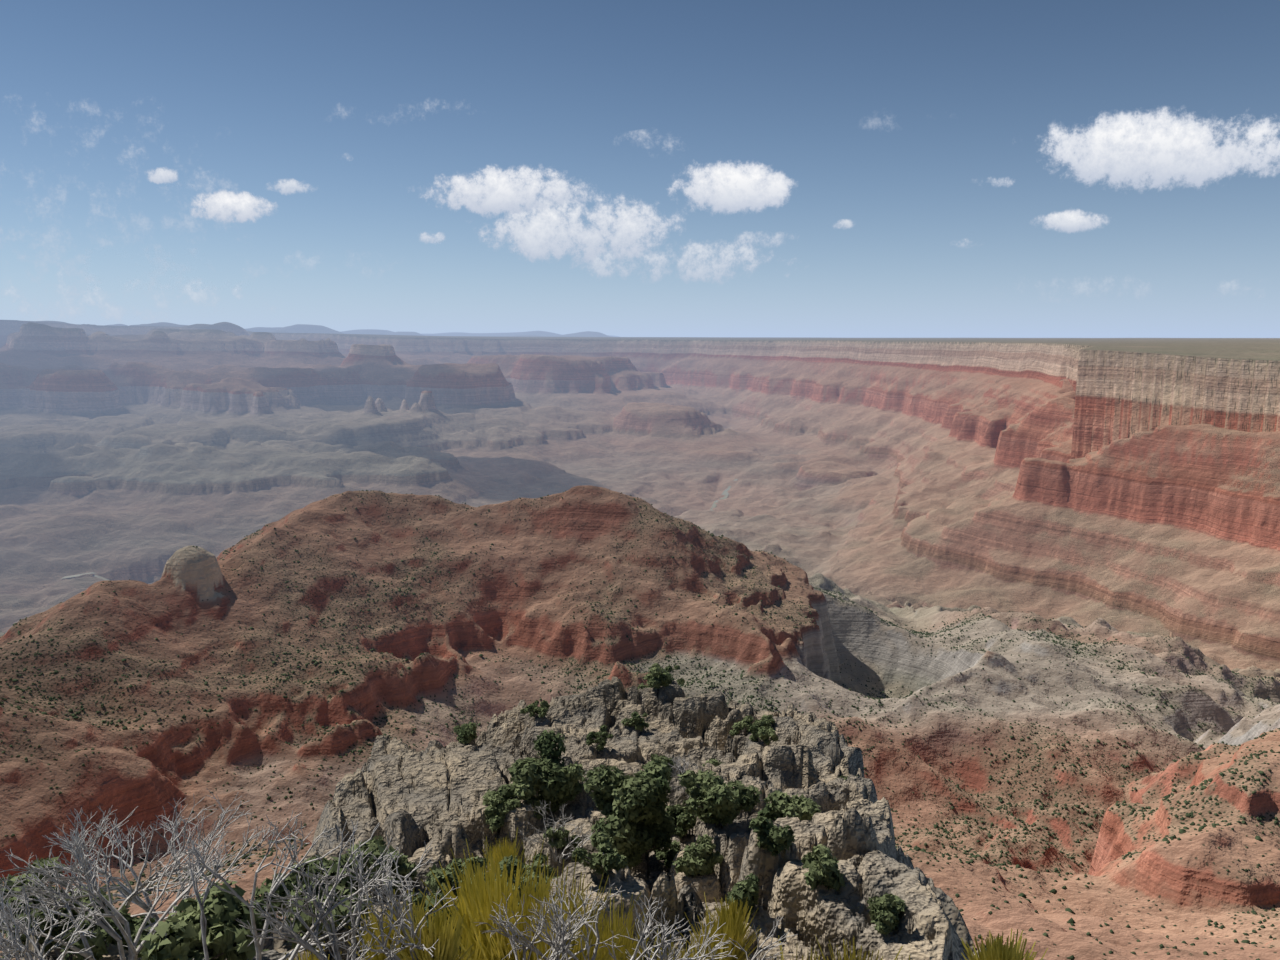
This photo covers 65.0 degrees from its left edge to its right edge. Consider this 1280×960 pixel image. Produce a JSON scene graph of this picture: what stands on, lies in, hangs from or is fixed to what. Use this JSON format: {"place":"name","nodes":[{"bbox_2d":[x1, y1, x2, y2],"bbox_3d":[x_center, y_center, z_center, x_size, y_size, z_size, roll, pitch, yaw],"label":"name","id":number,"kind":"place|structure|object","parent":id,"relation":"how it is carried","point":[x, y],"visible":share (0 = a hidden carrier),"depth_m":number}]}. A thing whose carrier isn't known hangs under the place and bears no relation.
{"place":"outdoors","nodes":[
{"label":"outdoors","id":0,"kind":"place"},
{"bbox_2d":[148,167,177,183],"bbox_3d":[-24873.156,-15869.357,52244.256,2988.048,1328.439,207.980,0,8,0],"label":"cloud","id":1,"kind":"structure","parent":0,"point":[161,175],"depth_m":52265.51},
{"bbox_2d":[191,190,273,222],"bbox_3d":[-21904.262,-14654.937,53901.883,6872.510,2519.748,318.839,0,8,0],"label":"cloud","id":2,"kind":"structure","parent":0,"point":[241,207],"depth_m":53894.67},
{"bbox_2d":[270,179,308,194],"bbox_3d":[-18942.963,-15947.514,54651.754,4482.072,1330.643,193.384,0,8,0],"label":"cloud","id":3,"kind":"structure","parent":0,"point":[289,186],"depth_m":54643.99},
{"bbox_2d":[62,479,737,580],"bbox_3d":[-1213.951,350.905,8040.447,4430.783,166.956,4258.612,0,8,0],"label":"river water","id":4,"kind":"structure","parent":0,"point":[725,493],"depth_m":8787.77},
{"bbox_2d":[420,232,443,242],"bbox_3d":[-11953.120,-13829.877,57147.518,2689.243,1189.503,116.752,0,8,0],"label":"cloud","id":5,"kind":"structure","parent":0,"point":[425,237],"depth_m":57166.67},
{"bbox_2d":[424,165,587,215],"bbox_3d":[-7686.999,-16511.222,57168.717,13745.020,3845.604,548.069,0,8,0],"label":"cloud","id":6,"kind":"structure","parent":0,"point":[494,190],"depth_m":57175.87},
{"bbox_2d":[479,192,682,263],"bbox_3d":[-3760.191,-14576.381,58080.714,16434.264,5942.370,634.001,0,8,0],"label":"cloud","id":7,"kind":"structure","parent":0,"point":[539,233],"depth_m":58100.83},
{"bbox_2d":[0,320,1279,959],"bbox_3d":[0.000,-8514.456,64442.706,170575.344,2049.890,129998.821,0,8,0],"label":"canyon ground","id":8,"kind":"structure","parent":0,"point":[1126,490],"depth_m":2173.41},
{"bbox_2d":[0,755,853,959],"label":"bare dead shrubs","id":9,"kind":"object","parent":8,"relation":"on","point":[557,948],"visible":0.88,"depth_m":7.10},
{"bbox_2d":[0,663,906,959],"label":"bushes","id":10,"kind":"object","parent":8,"relation":"on","point":[650,815],"depth_m":16.72},
{"bbox_2d":[178,827,1047,959],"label":"mormon tea bushes","id":11,"kind":"object","parent":8,"relation":"on","point":[479,896],"visible":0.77,"depth_m":7.94},
{"bbox_2d":[0,490,1279,959],"bbox_3d":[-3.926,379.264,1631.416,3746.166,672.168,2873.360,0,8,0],"label":"shrubs","id":12,"kind":"object","parent":8,"relation":"on","point":[1024,826],"visible":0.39,"depth_m":1600.47},
{"bbox_2d":[0,0,1279,337],"label":"sky","id":13,"kind":"structure","parent":0,"point":[897,120]},
{"bbox_2d":[590,240,757,281],"bbox_3d":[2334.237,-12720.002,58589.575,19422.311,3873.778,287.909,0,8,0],"label":"cloud","id":14,"kind":"structure","parent":0,"point":[700,271],"depth_m":58583.19},
{"bbox_2d":[669,161,793,212],"bbox_3d":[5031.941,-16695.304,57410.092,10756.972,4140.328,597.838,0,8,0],"label":"cloud","id":15,"kind":"structure","parent":0,"point":[728,187],"depth_m":57401.98},
{"bbox_2d":[737,232,780,244],"bbox_3d":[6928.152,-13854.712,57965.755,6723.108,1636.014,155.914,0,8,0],"label":"cloud","id":16,"kind":"structure","parent":0,"point":[742,237],"depth_m":57932.77},
{"bbox_2d":[834,219,852,227],"bbox_3d":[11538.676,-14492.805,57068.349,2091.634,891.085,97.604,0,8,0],"label":"cloud","id":17,"kind":"structure","parent":0,"point":[846,223],"depth_m":57047.62},
{"bbox_2d":[993,178,1012,184],"bbox_3d":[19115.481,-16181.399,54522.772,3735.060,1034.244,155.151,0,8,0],"label":"cloud","id":18,"kind":"structure","parent":0,"point":[1002,181],"depth_m":54529.73},
{"bbox_2d":[1038,209,1107,232],"bbox_3d":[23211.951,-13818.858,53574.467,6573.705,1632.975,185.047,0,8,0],"label":"cloud","id":19,"kind":"structure","parent":0,"point":[1068,221],"depth_m":53580.52},
{"bbox_2d":[1040,107,1279,190],"bbox_3d":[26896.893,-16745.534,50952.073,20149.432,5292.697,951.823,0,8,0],"label":"cloud","id":20,"kind":"structure","parent":0,"point":[1159,148],"depth_m":50944.06}
]}

